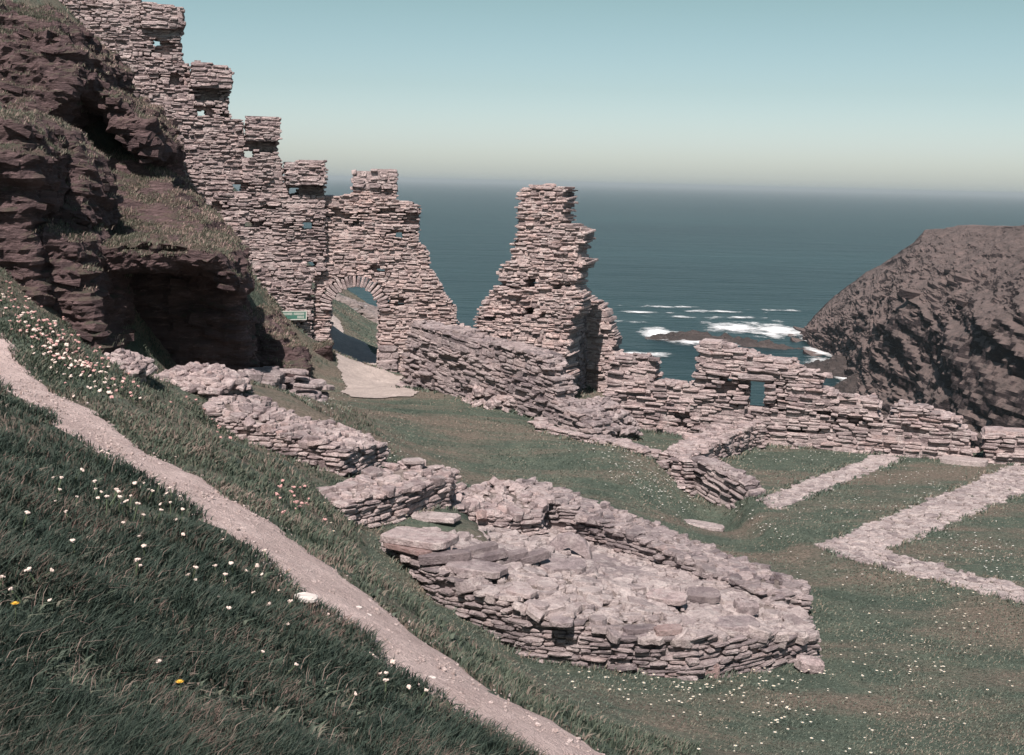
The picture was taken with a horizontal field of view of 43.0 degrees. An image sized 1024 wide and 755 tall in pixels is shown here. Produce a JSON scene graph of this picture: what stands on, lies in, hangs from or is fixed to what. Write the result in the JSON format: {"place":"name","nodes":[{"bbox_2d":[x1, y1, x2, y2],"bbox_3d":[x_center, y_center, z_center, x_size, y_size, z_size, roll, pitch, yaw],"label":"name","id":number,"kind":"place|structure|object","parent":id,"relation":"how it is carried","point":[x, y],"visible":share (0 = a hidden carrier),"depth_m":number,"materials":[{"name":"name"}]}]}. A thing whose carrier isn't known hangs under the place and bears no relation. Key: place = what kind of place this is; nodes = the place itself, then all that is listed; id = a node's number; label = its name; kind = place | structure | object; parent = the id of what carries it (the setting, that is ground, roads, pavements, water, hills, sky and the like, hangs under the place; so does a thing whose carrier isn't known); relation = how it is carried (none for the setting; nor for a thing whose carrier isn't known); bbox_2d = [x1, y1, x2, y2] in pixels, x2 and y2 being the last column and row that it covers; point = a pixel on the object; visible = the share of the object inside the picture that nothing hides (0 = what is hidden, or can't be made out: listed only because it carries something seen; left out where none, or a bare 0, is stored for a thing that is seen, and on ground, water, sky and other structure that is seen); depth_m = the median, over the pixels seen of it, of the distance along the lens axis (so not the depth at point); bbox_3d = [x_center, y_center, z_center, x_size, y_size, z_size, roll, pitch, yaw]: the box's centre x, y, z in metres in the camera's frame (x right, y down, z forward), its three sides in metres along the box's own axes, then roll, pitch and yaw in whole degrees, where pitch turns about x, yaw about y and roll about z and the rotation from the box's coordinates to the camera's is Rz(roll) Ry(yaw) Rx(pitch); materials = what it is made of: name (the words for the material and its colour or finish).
{"place":"outdoors","nodes":[
{"label":"outdoors","id":0,"kind":"place"},
{"bbox_2d":[330,315,418,397],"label":"gravel path","id":1,"kind":"structure","parent":0,"point":[361,379],"depth_m":35.62,"materials":[{"name":"beige gravel"}]},
{"bbox_2d":[0,0,1023,754],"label":"ground","id":2,"kind":"structure","parent":0,"point":[100,138],"depth_m":19.20,"materials":[{"name":"green plant"}]},
{"bbox_2d":[10,601,18,621],"bbox_3d":[-2.238,1.079,5.861,0.044,0.142,0.044,1,9,0],"label":"wildflower","id":3,"kind":"object","parent":2,"relation":"on","point":[15,602],"visible":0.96,"depth_m":5.86,"materials":[{"name":"yellow plant"}]},
{"bbox_2d":[8,587,22,603],"bbox_3d":[-2.373,1.048,6.222,0.030,0.107,0.033,-36,2,16],"label":"wildflower","id":4,"kind":"object","parent":2,"relation":"on","point":[11,589],"visible":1,"depth_m":6.22,"materials":[{"name":"white plant"}]},
{"bbox_2d":[23,510,30,526],"bbox_3d":[-2.870,0.851,7.653,0.040,0.142,0.044,20,5,-9],"label":"wildflower","id":5,"kind":"object","parent":2,"relation":"on","point":[27,512],"visible":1,"depth_m":7.65,"materials":[{"name":"white plant"}]},
{"bbox_2d":[24,567,39,590],"bbox_3d":[-2.360,0.997,6.407,0.043,0.138,0.039,-22,16,-5],"label":"wildflower","id":6,"kind":"object","parent":2,"relation":"on","point":[29,570],"visible":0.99,"depth_m":6.39,"materials":[{"name":"white plant"}]},
{"bbox_2d":[0,110,135,353],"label":"rock crag","id":7,"kind":"structure","parent":2,"relation":"on","point":[34,192],"depth_m":22.78,"materials":[{"name":"brown stone"}]},
{"bbox_2d":[70,539,74,552],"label":"wildflower","id":8,"kind":"object","parent":2,"relation":"on","point":[72,540],"visible":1,"depth_m":7.52,"materials":[{"name":"white plant"}]},
{"bbox_2d":[0,0,185,176],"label":"rock crag","id":9,"kind":"structure","parent":2,"relation":"on","point":[145,140],"depth_m":28.57,"materials":[{"name":"brown stone"}]},
{"bbox_2d":[104,495,109,513],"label":"wildflower","id":10,"kind":"object","parent":2,"relation":"on","point":[107,496],"visible":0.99,"depth_m":8.85,"materials":[{"name":"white plant"}]},
{"bbox_2d":[109,490,120,505],"bbox_3d":[-2.795,0.853,9.136,0.040,0.144,0.045,27,-11,13],"label":"wildflower","id":11,"kind":"object","parent":2,"relation":"on","point":[118,491],"visible":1,"depth_m":9.13,"materials":[{"name":"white plant"}]},
{"bbox_2d":[104,348,157,382],"bbox_3d":[-6.144,-0.054,20.662,0.956,0.865,1.112,1,9,0],"label":"rock ledge","id":12,"kind":"object","parent":2,"relation":"on","point":[135,364],"visible":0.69,"depth_m":20.45,"materials":[{"name":"stone"}]},
{"bbox_2d":[133,502,140,520],"bbox_3d":[-2.624,0.937,9.084,0.043,0.137,0.038,8,-5,16],"label":"wildflower","id":13,"kind":"object","parent":2,"relation":"on","point":[137,503],"visible":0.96,"depth_m":9.08,"materials":[{"name":"white plant"}]},
{"bbox_2d":[134,558,140,576],"bbox_3d":[-2.187,1.121,7.580,0.040,0.143,0.045,-1,-6,41],"label":"wildflower","id":14,"kind":"object","parent":2,"relation":"on","point":[136,560],"visible":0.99,"depth_m":7.58,"materials":[{"name":"white plant"}]},
{"bbox_2d":[0,0,333,368],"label":"crag grass","id":15,"kind":"structure","parent":2,"relation":"on","point":[207,212],"depth_m":28.41,"materials":[{"name":"green plant"}]},
{"bbox_2d":[108,154,238,237],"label":"rock crag","id":16,"kind":"structure","parent":2,"relation":"on","point":[160,212],"depth_m":29.08,"materials":[{"name":"brown stone"}]},
{"bbox_2d":[176,680,182,696],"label":"wildflower","id":17,"kind":"object","parent":2,"relation":"on","point":[179,681],"visible":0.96,"depth_m":5.87,"materials":[{"name":"yellow plant"}]},
{"bbox_2d":[101,231,259,370],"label":"rock crag","id":18,"kind":"structure","parent":2,"relation":"on","point":[188,307],"depth_m":26.59,"materials":[{"name":"brown stone"}]},
{"bbox_2d":[59,0,328,338],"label":"curtain wall","id":19,"kind":"structure","parent":2,"relation":"on","point":[281,242],"depth_m":34.92,"materials":[{"name":"stone"}]},
{"bbox_2d":[153,361,251,395],"bbox_3d":[-5.430,0.189,22.697,1.782,0.924,1.789,1,9,0],"label":"rock ledge","id":20,"kind":"object","parent":2,"relation":"on","point":[215,379],"visible":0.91,"depth_m":22.24,"materials":[{"name":"stone"}]},
{"bbox_2d":[243,369,262,382],"bbox_3d":[-5.110,-0.017,25.506,0.420,0.307,0.322,-3,9,-25],"label":"boulder","id":21,"kind":"object","parent":2,"relation":"on","point":[255,375],"visible":0.58,"depth_m":25.39,"materials":[{"name":"stone"}]},
{"bbox_2d":[253,305,312,376],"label":"rock crag","id":22,"kind":"structure","parent":2,"relation":"on","point":[294,356],"depth_m":31.27,"materials":[{"name":"stone"}]},
{"bbox_2d":[237,366,334,402],"bbox_3d":[-4.706,0.134,26.925,1.977,0.732,1.616,1,9,0],"label":"stone pile","id":23,"kind":"object","parent":2,"relation":"on","point":[275,376],"visible":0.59,"depth_m":26.68,"materials":[{"name":"stone"}]},
{"bbox_2d":[282,311,306,319],"bbox_3d":[-5.999,-1.706,35.714,0.716,0.259,0.044,-1,9,-14],"label":"notice sign","id":24,"kind":"object","parent":2,"relation":"on","point":[296,315],"visible":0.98,"depth_m":35.71,"materials":[{"name":"green plastic"}]},
{"bbox_2d":[202,389,389,475],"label":"wall","id":25,"kind":"structure","parent":2,"relation":"on","point":[340,447],"depth_m":21.18,"materials":[{"name":"stone"}]},
{"bbox_2d":[0,333,605,754],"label":"footpath","id":26,"kind":"structure","parent":2,"relation":"on","point":[546,741],"depth_m":10.41,"materials":[{"name":"grey gravel"}]},
{"bbox_2d":[294,592,317,603],"bbox_3d":[-1.482,1.583,9.334,0.171,0.070,0.105,1,9,0],"label":"white stone","id":27,"kind":"object","parent":2,"relation":"on","point":[308,596],"visible":0.71,"depth_m":9.31,"materials":[{"name":"stone"}]},
{"bbox_2d":[313,342,333,361],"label":"rock crag","id":28,"kind":"structure","parent":2,"relation":"on","point":[325,351],"depth_m":35.01,"materials":[{"name":"brown stone"}]},
{"bbox_2d":[0,380,664,754],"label":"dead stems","id":29,"kind":"object","parent":2,"relation":"on","point":[187,628],"visible":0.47,"depth_m":6.62,"materials":[{"name":"plant"}]},
{"bbox_2d":[0,375,666,754],"bbox_3d":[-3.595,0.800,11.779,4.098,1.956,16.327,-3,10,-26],"label":"bank grass","id":30,"kind":"structure","parent":2,"relation":"on","point":[196,601],"depth_m":6.94,"materials":[{"name":"green plant"}]},
{"bbox_2d":[0,147,702,754],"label":"rough grass","id":31,"kind":"structure","parent":2,"relation":"on","point":[338,547],"depth_m":14.61,"materials":[{"name":"green plant"}]},
{"bbox_2d":[336,293,378,323],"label":"stone wall","id":32,"kind":"structure","parent":2,"relation":"on","point":[367,311],"depth_m":46.60,"materials":[{"name":"grey stone"}]},
{"bbox_2d":[383,678,388,699],"bbox_3d":[-0.744,1.843,7.671,0.042,0.136,0.038,-10,-16,30],"label":"wildflower","id":33,"kind":"object","parent":2,"relation":"on","point":[385,680],"visible":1,"depth_m":7.67,"materials":[{"name":"white plant"}]},
{"bbox_2d":[317,460,460,527],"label":"wall","id":34,"kind":"structure","parent":2,"relation":"on","point":[398,491],"depth_m":19.37,"materials":[{"name":"stone"}]},
{"bbox_2d":[401,457,423,464],"bbox_3d":[-1.550,1.308,20.327,0.347,0.083,0.262,-1,9,-13],"label":"cap stone","id":35,"kind":"object","parent":34,"relation":"on","point":[413,461],"visible":1,"depth_m":20.23,"materials":[{"name":"grey stone"}]},
{"bbox_2d":[311,169,474,372],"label":"gate wall","id":36,"kind":"structure","parent":2,"relation":"on","point":[369,217],"depth_m":36.25,"materials":[{"name":"stone"}]},
{"bbox_2d":[411,511,460,523],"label":"stone slab","id":37,"kind":"structure","parent":2,"relation":"on","point":[438,517],"depth_m":19.34,"materials":[{"name":"grey stone"}]},
{"bbox_2d":[396,320,616,437],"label":"wall","id":38,"kind":"structure","parent":2,"relation":"on","point":[531,379],"depth_m":30.39,"materials":[{"name":"stone"}]},
{"bbox_2d":[462,384,573,411],"bbox_3d":[0.140,0.475,31.058,2.767,1.321,2.067,1,9,0],"label":"rubble heap","id":39,"kind":"object","parent":2,"relation":"on","point":[489,398],"visible":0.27,"depth_m":30.48,"materials":[{"name":"stone"}]},
{"bbox_2d":[473,183,623,394],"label":"ruined tower","id":40,"kind":"structure","parent":2,"relation":"on","point":[557,307],"depth_m":31.64,"materials":[{"name":"stone"}]},
{"bbox_2d":[379,476,821,680],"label":"stone platform","id":41,"kind":"structure","parent":2,"relation":"on","point":[601,600],"depth_m":17.31,"materials":[{"name":"stone"}]},
{"bbox_2d":[383,543,438,555],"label":"stone slab","id":42,"kind":"structure","parent":41,"relation":"on","point":[412,550],"depth_m":17.43,"materials":[{"name":"grey stone"}]},
{"bbox_2d":[380,526,458,549],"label":"stone slab","id":43,"kind":"structure","parent":42,"relation":"on","point":[422,538],"depth_m":17.62,"materials":[{"name":"grey stone"}]},
{"bbox_2d":[418,549,470,565],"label":"stone slab","id":44,"kind":"structure","parent":41,"relation":"on","point":[440,557],"depth_m":17.30,"materials":[{"name":"grey stone"}]},
{"bbox_2d":[445,559,507,578],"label":"stone slab","id":45,"kind":"structure","parent":41,"relation":"on","point":[487,569],"depth_m":17.10,"materials":[{"name":"stone"}]},
{"bbox_2d":[465,541,498,555],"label":"stone slab","id":46,"kind":"structure","parent":41,"relation":"on","point":[479,548],"depth_m":17.82,"materials":[{"name":"grey stone"}]},
{"bbox_2d":[471,548,507,561],"bbox_3d":[-0.306,2.444,17.778,0.505,0.163,0.202,-2,9,-24],"label":"stone slab","id":47,"kind":"object","parent":41,"relation":"on","point":[496,554],"depth_m":17.72,"materials":[{"name":"grey stone"}]},
{"bbox_2d":[502,548,528,563],"bbox_3d":[0.026,2.466,17.970,0.415,0.167,0.192,-3,9,-24],"label":"stone slab","id":48,"kind":"object","parent":41,"relation":"on","point":[515,555],"depth_m":17.91,"materials":[{"name":"grey stone"}]},
{"bbox_2d":[506,585,537,598],"bbox_3d":[0.126,2.745,16.631,0.359,0.094,0.292,6,10,29],"label":"stone slab","id":49,"kind":"object","parent":41,"relation":"on","point":[523,592],"depth_m":16.56,"materials":[{"name":"grey stone"}]},
{"bbox_2d":[520,548,549,565],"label":"stone slab","id":50,"kind":"structure","parent":41,"relation":"on","point":[537,555],"depth_m":18.02,"materials":[{"name":"grey stone"}]},
{"bbox_2d":[525,599,548,609],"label":"stone slab","id":51,"kind":"structure","parent":41,"relation":"on","point":[540,605],"depth_m":16.22,"materials":[{"name":"stone"}]},
{"bbox_2d":[549,616,573,627],"bbox_3d":[0.610,2.994,15.917,0.290,0.079,0.242,3,9,13],"label":"stone slab","id":52,"kind":"object","parent":41,"relation":"on","point":[561,621],"depth_m":15.84,"materials":[{"name":"stone"}]},
{"bbox_2d":[540,558,586,573],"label":"stone slab","id":53,"kind":"structure","parent":41,"relation":"on","point":[577,565],"depth_m":18.11,"materials":[{"name":"stone"}]},
{"bbox_2d":[549,532,591,558],"bbox_3d":[0.882,2.562,19.860,0.701,0.387,0.156,4,9,14],"label":"upright stone","id":54,"kind":"object","parent":41,"relation":"on","point":[578,544],"visible":0.87,"depth_m":19.79,"materials":[{"name":"stone"}]},
{"bbox_2d":[623,624,655,634],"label":"stone slab","id":55,"kind":"structure","parent":41,"relation":"on","point":[631,629],"depth_m":15.91,"materials":[{"name":"grey stone"}]},
{"bbox_2d":[646,588,687,605],"bbox_3d":[2.066,2.921,17.300,0.550,0.125,0.310,6,10,25],"label":"stone slab","id":56,"kind":"object","parent":41,"relation":"on","point":[672,597],"depth_m":17.23,"materials":[{"name":"beige stone"}]},
{"bbox_2d":[654,624,682,635],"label":"stone slab","id":57,"kind":"structure","parent":41,"relation":"on","point":[667,629],"depth_m":15.79,"materials":[{"name":"stone"}]},
{"bbox_2d":[687,586,720,603],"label":"stone slab","id":58,"kind":"structure","parent":41,"relation":"on","point":[700,594],"depth_m":17.62,"materials":[{"name":"grey stone"}]},
{"bbox_2d":[714,615,759,631],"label":"stone slab","id":59,"kind":"structure","parent":41,"relation":"on","point":[740,623],"depth_m":16.38,"materials":[{"name":"stone"}]},
{"bbox_2d":[733,598,759,615],"bbox_3d":[3.127,3.057,17.361,0.329,0.232,0.287,1,9,0],"label":"boulder","id":60,"kind":"object","parent":41,"relation":"on","point":[747,606],"visible":0.94,"depth_m":17.25,"materials":[{"name":"stone"}]},
{"bbox_2d":[579,396,642,437],"bbox_3d":[1.970,1.025,30.101,2.005,1.228,1.567,-1,9,-14],"label":"rubble heap","id":61,"kind":"object","parent":2,"relation":"on","point":[625,423],"visible":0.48,"depth_m":29.74,"materials":[{"name":"stone"}]},
{"bbox_2d":[528,417,698,496],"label":"stone kerb","id":62,"kind":"structure","parent":2,"relation":"on","point":[542,423],"depth_m":27.15,"materials":[{"name":"stone"}]},
{"bbox_2d":[320,393,1013,584],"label":"daisies","id":63,"kind":"object","parent":2,"relation":"on","point":[783,514],"visible":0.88,"depth_m":24.88,"materials":[{"name":"white plant"}]},
{"bbox_2d":[313,290,1023,754],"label":"lawn grass","id":64,"kind":"structure","parent":2,"relation":"on","point":[771,688],"depth_m":17.38,"materials":[{"name":"green plant"}]},
{"bbox_2d":[684,519,724,531],"bbox_3d":[3.482,2.757,24.264,1.006,0.108,0.336,6,10,28],"label":"stone slab","id":65,"kind":"object","parent":2,"relation":"on","point":[711,526],"depth_m":24.13,"materials":[{"name":"grey stone"}]},
{"bbox_2d":[660,420,767,488],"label":"cross wall","id":66,"kind":"structure","parent":2,"relation":"on","point":[720,440],"depth_m":28.11,"materials":[{"name":"stone"}]},
{"bbox_2d":[690,455,765,508],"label":"retaining wall","id":67,"kind":"structure","parent":2,"relation":"on","point":[715,480],"depth_m":25.85,"materials":[{"name":"stone"}]},
{"bbox_2d":[602,338,982,459],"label":"seaward wall","id":68,"kind":"structure","parent":2,"relation":"on","point":[804,406],"depth_m":30.09,"materials":[{"name":"stone"}]},
{"bbox_2d":[794,654,824,673],"bbox_3d":[3.752,3.617,16.408,0.374,0.195,0.343,-1,9,-15],"label":"boulder","id":69,"kind":"object","parent":2,"relation":"on","point":[813,664],"visible":0.99,"depth_m":16.28,"materials":[{"name":"stone"}]},
{"bbox_2d":[756,453,900,509],"bbox_3d":[6.715,2.259,27.067,0.962,0.485,6.631,8,11,35],"label":"stone footing","id":70,"kind":"object","parent":2,"relation":"on","point":[795,493],"visible":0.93,"depth_m":26.54,"materials":[{"name":"stone"}]},
{"bbox_2d":[814,463,1023,603],"bbox_3d":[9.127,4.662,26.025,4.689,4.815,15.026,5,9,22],"label":"stone footing","id":71,"kind":"object","parent":2,"relation":"on","point":[869,543],"visible":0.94,"depth_m":22.78,"materials":[{"name":"stone"}]},
{"bbox_2d":[940,455,988,466],"bbox_3d":[10.030,1.858,28.829,1.014,0.158,0.518,4,9,18],"label":"doorstep","id":72,"kind":"object","parent":2,"relation":"on","point":[964,461],"visible":1,"depth_m":28.66,"materials":[{"name":"stone"}]},
{"bbox_2d":[980,426,1023,463],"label":"wall end","id":73,"kind":"structure","parent":2,"relation":"on","point":[1001,445],"depth_m":28.73,"materials":[{"name":"stone"}]},
{"bbox_2d":[142,0,1023,195],"label":"sky","id":74,"kind":"structure","parent":0,"point":[882,96],"materials":[{"name":"blue"}]},
{"bbox_2d":[233,179,1023,405],"bbox_3d":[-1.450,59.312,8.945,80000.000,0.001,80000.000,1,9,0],"label":"sea","id":75,"kind":"structure","parent":0,"point":[756,258],"depth_m":1330.77,"materials":[{"name":"liquid"}]},
{"bbox_2d":[645,330,757,342],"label":"sea rock","id":76,"kind":"object","parent":75,"relation":"in","point":[693,335],"visible":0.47,"depth_m":510.62,"materials":[{"name":"stone"}]},
{"bbox_2d":[627,306,844,378],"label":"surf","id":77,"kind":"structure","parent":75,"relation":"on","point":[773,330],"depth_m":547.77,"materials":[{"name":"white liquid"}]},
{"bbox_2d":[737,339,801,349],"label":"sea rock","id":78,"kind":"object","parent":75,"relation":"in","point":[768,343],"visible":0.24,"depth_m":493.92,"materials":[{"name":"stone"}]},
{"bbox_2d":[804,354,847,378],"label":"sea rock","id":79,"kind":"object","parent":75,"relation":"in","point":[836,365],"visible":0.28,"depth_m":427.69,"materials":[{"name":"grey stone"}]},
{"bbox_2d":[833,373,860,393],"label":"sea rock","id":80,"kind":"object","parent":75,"relation":"in","point":[847,385],"visible":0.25,"depth_m":381.43,"materials":[{"name":"grey stone"}]},
{"bbox_2d":[787,225,1023,446],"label":"headland","id":81,"kind":"structure","parent":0,"point":[934,318],"depth_m":335.78,"materials":[{"name":"grey stone"}]}
]}

